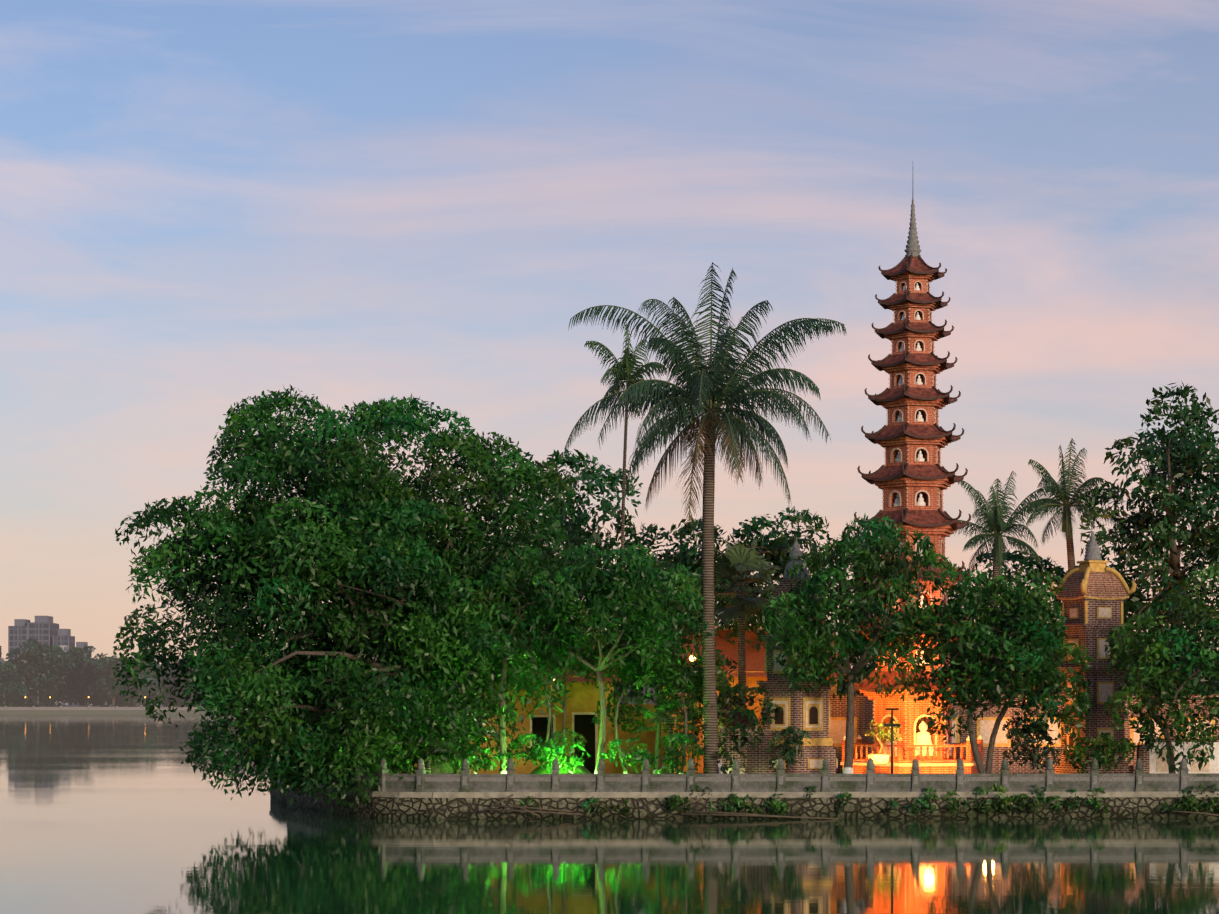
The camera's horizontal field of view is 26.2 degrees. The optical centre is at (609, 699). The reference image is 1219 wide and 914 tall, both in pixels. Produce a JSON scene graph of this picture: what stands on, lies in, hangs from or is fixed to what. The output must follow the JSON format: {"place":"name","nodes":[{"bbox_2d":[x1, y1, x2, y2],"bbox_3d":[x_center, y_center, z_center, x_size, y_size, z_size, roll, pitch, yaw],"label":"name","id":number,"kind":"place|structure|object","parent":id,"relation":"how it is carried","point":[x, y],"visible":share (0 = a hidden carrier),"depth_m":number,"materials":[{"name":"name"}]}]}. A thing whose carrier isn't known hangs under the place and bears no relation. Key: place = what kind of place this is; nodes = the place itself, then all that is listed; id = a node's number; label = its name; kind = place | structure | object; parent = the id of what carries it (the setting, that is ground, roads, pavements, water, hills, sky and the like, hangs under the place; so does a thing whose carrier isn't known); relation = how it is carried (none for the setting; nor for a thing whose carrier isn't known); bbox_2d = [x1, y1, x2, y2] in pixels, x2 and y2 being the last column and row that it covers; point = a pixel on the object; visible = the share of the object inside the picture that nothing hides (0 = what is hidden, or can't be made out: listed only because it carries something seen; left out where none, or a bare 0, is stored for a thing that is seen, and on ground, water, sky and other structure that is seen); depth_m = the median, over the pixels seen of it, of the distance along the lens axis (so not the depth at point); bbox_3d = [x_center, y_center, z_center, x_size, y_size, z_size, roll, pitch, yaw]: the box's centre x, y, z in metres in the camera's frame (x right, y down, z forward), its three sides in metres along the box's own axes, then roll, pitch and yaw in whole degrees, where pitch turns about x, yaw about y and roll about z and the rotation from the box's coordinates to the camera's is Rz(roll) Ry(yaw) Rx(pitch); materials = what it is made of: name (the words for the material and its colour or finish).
{"place":"outdoors","nodes":[
{"label":"outdoors","id":0,"kind":"place"},
{"bbox_2d":[0,703,646,713],"bbox_3d":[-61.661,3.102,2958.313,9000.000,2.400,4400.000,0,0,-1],"label":"shore","id":1,"kind":"structure","parent":0,"point":[76,709],"depth_m":756.10,"materials":[{"name":"grey"}]},
{"bbox_2d":[0,616,94,704],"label":"apartment building","id":2,"kind":"structure","parent":1,"relation":"on","point":[45,630],"depth_m":1487.36,"materials":[{"name":"grey concrete"}]},
{"bbox_2d":[0,658,154,706],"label":"shore buildings","id":3,"kind":"structure","parent":1,"relation":"on","point":[1,660],"depth_m":1189.62,"materials":[{"name":"grey"}]},
{"bbox_2d":[36,678,1055,706],"bbox_3d":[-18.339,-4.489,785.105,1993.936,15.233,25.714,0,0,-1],"label":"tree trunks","id":4,"kind":"object","parent":1,"relation":"on","point":[113,701],"depth_m":791.87,"materials":[{"name":"brown plant"}]},
{"bbox_2d":[0,638,1218,706],"bbox_3d":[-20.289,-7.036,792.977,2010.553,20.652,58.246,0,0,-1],"label":"distant trees","id":5,"kind":"object","parent":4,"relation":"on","point":[46,670],"depth_m":785.35,"materials":[{"name":"green plant"}]},
{"bbox_2d":[0,714,1218,913],"bbox_3d":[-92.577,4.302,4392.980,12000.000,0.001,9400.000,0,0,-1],"label":"lake water","id":6,"kind":"structure","parent":0,"point":[115,814],"depth_m":71.65,"materials":[{"name":"grey liquid"}]},
{"bbox_2d":[484,794,1218,819],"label":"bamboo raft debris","id":7,"kind":"object","parent":6,"relation":"on","point":[694,813],"visible":1,"depth_m":93.41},
{"bbox_2d":[0,0,1218,668],"label":"sky","id":8,"kind":"structure","parent":0,"point":[207,206],"materials":[{"name":"blue"}]},
{"bbox_2d":[270,782,1218,818],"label":"stone retaining wall","id":9,"kind":"structure","parent":0,"point":[652,808],"depth_m":94.17,"materials":[{"name":"grey stone"}]},
{"bbox_2d":[277,778,1218,797],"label":"embankment concrete cap","id":10,"kind":"object","parent":9,"relation":"on","point":[398,794],"visible":0.42,"depth_m":94.07,"materials":[{"name":"grey concrete"}]},
{"bbox_2d":[690,783,1218,799],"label":"shrubs","id":11,"kind":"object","parent":10,"relation":"on","point":[1041,793],"depth_m":94.13,"materials":[{"name":"green plant"}]},
{"bbox_2d":[518,782,1218,816],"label":"plants","id":12,"kind":"object","parent":9,"relation":"on","point":[776,806],"visible":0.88,"depth_m":93.98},
{"bbox_2d":[867,728,889,764],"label":"bonsai pot","id":13,"kind":"object","parent":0,"point":[879,758],"visible":0.88,"depth_m":102.91,"materials":[{"name":"ceramic"}]},
{"bbox_2d":[863,720,901,743],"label":"bonsai foliage","id":14,"kind":"object","parent":13,"relation":"attached to","point":[885,734],"visible":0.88,"depth_m":103.09,"materials":[{"name":"plant"}]},
{"bbox_2d":[840,196,984,773],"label":"pagoda tower","id":15,"kind":"structure","parent":0,"point":[912,478],"depth_m":107.25,"materials":[{"name":"brick"}]},
{"label":"court paving","id":16,"kind":"structure","parent":0,"visible":0},
{"bbox_2d":[717,683,733,758],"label":"tree","id":17,"kind":"object","parent":16,"relation":"on","point":[719,728],"visible":0.06,"depth_m":107.57,"materials":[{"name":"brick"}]},
{"bbox_2d":[714,563,761,704],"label":"palm tree","id":18,"kind":"object","parent":16,"relation":"on","point":[741,654],"visible":0.5,"depth_m":106.98,"materials":[{"name":"brown plant"}]},
{"bbox_2d":[692,537,779,625],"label":"palm fronds","id":19,"kind":"object","parent":18,"relation":"attached to","point":[736,554],"visible":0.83,"depth_m":106.34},
{"bbox_2d":[719,692,761,728],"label":"shrub","id":20,"kind":"object","parent":16,"relation":"on","point":[739,713],"visible":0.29,"depth_m":103.68,"materials":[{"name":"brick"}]},
{"bbox_2d":[766,726,811,773],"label":"shrub","id":21,"kind":"object","parent":16,"relation":"on","point":[792,754],"visible":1,"depth_m":96.94,"materials":[{"name":"green plant"}]},
{"bbox_2d":[757,539,837,773],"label":"stupa","id":22,"kind":"object","parent":16,"relation":"on","point":[804,709],"visible":0.52,"depth_m":99.04,"materials":[{"name":"brick"}]},
{"bbox_2d":[755,514,957,773],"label":"tree","id":23,"kind":"object","parent":16,"relation":"on","point":[869,562],"depth_m":96.07,"materials":[{"name":"green plant"}]},
{"bbox_2d":[884,708,899,773],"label":"lamp post","id":24,"kind":"object","parent":16,"relation":"on","point":[891,725],"depth_m":99.17,"materials":[{"name":"grey metal"}]},
{"bbox_2d":[844,549,1077,694],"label":"tree","id":25,"kind":"object","parent":16,"relation":"on","point":[1021,559],"depth_m":123.16,"materials":[{"name":"green plant"}]},
{"bbox_2d":[720,729,1218,773],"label":"courtyard walls","id":26,"kind":"structure","parent":16,"relation":"on","point":[756,761],"depth_m":100.22,"materials":[{"name":"brick"}]},
{"bbox_2d":[716,682,782,728],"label":"hedge","id":27,"kind":"object","parent":26,"relation":"on","point":[733,696],"visible":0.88,"depth_m":98.94,"materials":[{"name":"green plant"}]},
{"bbox_2d":[951,472,1056,690],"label":"royal palm","id":28,"kind":"object","parent":16,"relation":"on","point":[993,517],"depth_m":118.16,"materials":[{"name":"green plant"}]},
{"bbox_2d":[958,471,1054,566],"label":"palm fronds","id":29,"kind":"object","parent":28,"relation":"attached to","point":[995,532],"visible":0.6,"depth_m":118.22,"materials":[{"name":"green"}]},
{"bbox_2d":[829,695,1218,773],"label":"temple building","id":30,"kind":"structure","parent":16,"relation":"on","point":[863,711],"depth_m":115.12,"materials":[{"name":"paint"}]},
{"bbox_2d":[1002,715,1060,773],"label":"dark bush","id":31,"kind":"object","parent":16,"relation":"on","point":[1035,758],"visible":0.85,"depth_m":97.54,"materials":[{"name":"green plant"}]},
{"bbox_2d":[1049,532,1136,773],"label":"stupa tower","id":32,"kind":"structure","parent":16,"relation":"on","point":[1095,594],"depth_m":100.66,"materials":[{"name":"brick"}]},
{"bbox_2d":[1055,732,1137,773],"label":"bush","id":33,"kind":"object","parent":16,"relation":"on","point":[1102,759],"visible":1,"depth_m":97.44,"materials":[{"name":"green plant"}]},
{"bbox_2d":[1052,380,1218,694],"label":"tall tree","id":34,"kind":"object","parent":16,"relation":"on","point":[1181,449],"depth_m":117.46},
{"bbox_2d":[1103,561,1218,772],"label":"tree","id":35,"kind":"object","parent":16,"relation":"on","point":[1161,651],"depth_m":96.13,"materials":[{"name":"green plant"}]},
{"label":"island","id":36,"kind":"structure","parent":0,"visible":0},
{"bbox_2d":[112,385,592,812],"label":"overhanging tree","id":37,"kind":"object","parent":36,"relation":"on","point":[413,514],"depth_m":96.48,"materials":[{"name":"green plant"}]},
{"bbox_2d":[407,715,451,773],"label":"fan palm trunk","id":38,"kind":"object","parent":36,"relation":"on","point":[428,768],"visible":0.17,"depth_m":97.25,"materials":[{"name":"brown plant"}]},
{"bbox_2d":[389,698,469,763],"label":"fan palm fans","id":39,"kind":"object","parent":38,"relation":"attached to","point":[459,753],"visible":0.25,"depth_m":96.53,"materials":[{"name":"green plant"}]},
{"bbox_2d":[444,730,468,773],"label":"fan palm trunk","id":40,"kind":"object","parent":36,"relation":"on","point":[457,772],"visible":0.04,"depth_m":98.29,"materials":[{"name":"brown plant"}]},
{"bbox_2d":[420,716,493,770],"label":"fan palm fans","id":41,"kind":"object","parent":40,"relation":"attached to","point":[454,766],"visible":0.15,"depth_m":98.12,"materials":[{"name":"green plant"}]},
{"bbox_2d":[427,637,530,773],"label":"tree","id":42,"kind":"object","parent":36,"relation":"on","point":[510,683],"depth_m":99.31,"materials":[{"name":"green plant"}]},
{"bbox_2d":[406,545,591,773],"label":"garden tree","id":43,"kind":"object","parent":36,"relation":"on","point":[540,583],"depth_m":96.04,"materials":[{"name":"green plant"}]},
{"bbox_2d":[373,704,672,773],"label":"ochre garden wall","id":44,"kind":"structure","parent":36,"relation":"on","point":[648,738],"depth_m":109.86,"materials":[{"name":"yellow paint"}]},
{"bbox_2d":[492,627,597,766],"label":"tree","id":45,"kind":"object","parent":36,"relation":"on","point":[579,665],"depth_m":99.77,"materials":[{"name":"green plant"}]},
{"bbox_2d":[470,630,620,773],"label":"garden house","id":46,"kind":"structure","parent":36,"relation":"on","point":[581,705],"depth_m":107.95,"materials":[{"name":"yellow paint"}]},
{"bbox_2d":[551,679,554,751],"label":"garden lamp","id":47,"kind":"object","parent":36,"relation":"on","point":[551,713],"visible":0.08,"depth_m":104.90,"materials":[{"name":"grey metal"}]},
{"bbox_2d":[530,763,591,773],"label":"garden lawn","id":48,"kind":"structure","parent":36,"relation":"on","point":[539,770],"depth_m":99.39,"materials":[{"name":"green plant"}]},
{"bbox_2d":[548,727,587,750],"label":"grass bush","id":49,"kind":"object","parent":48,"relation":"on","point":[565,737],"visible":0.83,"depth_m":99.72,"materials":[{"name":"green plant"}]},
{"bbox_2d":[458,691,704,773],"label":"shrubs","id":50,"kind":"object","parent":48,"relation":"on","point":[549,756],"visible":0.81,"depth_m":97.72,"materials":[{"name":"green plant"}]},
{"bbox_2d":[520,607,615,758],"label":"tree","id":51,"kind":"object","parent":36,"relation":"on","point":[590,651],"depth_m":102.08,"materials":[{"name":"green plant"}]},
{"bbox_2d":[485,449,665,631],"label":"round tree","id":52,"kind":"object","parent":36,"relation":"on","point":[575,529],"depth_m":114.52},
{"bbox_2d":[399,657,764,773],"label":"garden bush","id":53,"kind":"object","parent":36,"relation":"on","point":[740,742],"visible":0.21,"depth_m":97.20,"materials":[{"name":"green plant"}]},
{"bbox_2d":[507,539,715,773],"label":"garden tree","id":54,"kind":"object","parent":36,"relation":"on","point":[642,597],"depth_m":96.56,"materials":[{"name":"green plant"}]},
{"bbox_2d":[584,324,666,703],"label":"palm tree","id":55,"kind":"object","parent":36,"relation":"on","point":[617,386],"depth_m":109.90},
{"bbox_2d":[586,322,665,413],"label":"areca palm rachis","id":56,"kind":"object","parent":55,"relation":"attached to","point":[629,380],"visible":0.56,"depth_m":109.82,"materials":[{"name":"green"}]},
{"bbox_2d":[586,629,687,773],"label":"tree","id":57,"kind":"object","parent":36,"relation":"on","point":[632,661],"depth_m":100.01,"materials":[{"name":"green plant"}]},
{"bbox_2d":[585,562,730,773],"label":"garden tree","id":58,"kind":"object","parent":36,"relation":"on","point":[681,568],"depth_m":101.64,"materials":[{"name":"green plant"}]},
{"bbox_2d":[650,708,684,773],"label":"fan palm trunk","id":59,"kind":"object","parent":36,"relation":"on","point":[670,728],"visible":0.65,"depth_m":99.96,"materials":[{"name":"brown plant"}]},
{"bbox_2d":[633,696,702,748],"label":"fan palm fans","id":60,"kind":"object","parent":59,"relation":"attached to","point":[663,706],"visible":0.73,"depth_m":99.98,"materials":[{"name":"green plant"}]},
{"bbox_2d":[632,649,735,773],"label":"tree","id":61,"kind":"object","parent":36,"relation":"on","point":[665,681],"depth_m":97.94,"materials":[{"name":"green plant"}]},
{"bbox_2d":[564,263,846,773],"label":"coconut palm","id":62,"kind":"object","parent":36,"relation":"on","point":[641,396],"depth_m":97.00,"materials":[{"name":"green plant"}]},
{"bbox_2d":[564,262,844,520],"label":"palm fronds","id":63,"kind":"object","parent":62,"relation":"attached to","point":[711,405],"visible":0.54,"depth_m":97.06,"materials":[{"name":"green"}]},
{"bbox_2d":[595,506,875,651],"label":"tree","id":64,"kind":"object","parent":36,"relation":"on","point":[687,557],"depth_m":120.97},
{"bbox_2d":[650,625,840,772],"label":"building","id":65,"kind":"structure","parent":36,"relation":"on","point":[755,667],"depth_m":119.12,"materials":[{"name":"orange tile"}]},
{"bbox_2d":[307,757,1218,791],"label":"stone balustrade","id":66,"kind":"object","parent":36,"relation":"on","point":[915,780],"visible":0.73,"depth_m":94.26,"materials":[{"name":"grey stone"}]},
{"bbox_2d":[613,616,1218,703],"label":"low tree","id":67,"kind":"object","parent":36,"relation":"on","point":[843,686],"depth_m":127.18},
{"bbox_2d":[883,565,1094,773],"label":"tree","id":68,"kind":"object","parent":36,"relation":"on","point":[1028,609],"depth_m":95.83,"materials":[{"name":"green plant"}]},
{"bbox_2d":[1025,439,1123,571],"bbox_3d":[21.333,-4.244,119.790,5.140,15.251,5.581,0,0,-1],"label":"royal palm","id":69,"kind":"object","parent":36,"relation":"on","point":[1059,498],"depth_m":119.13,"materials":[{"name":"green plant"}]}
]}

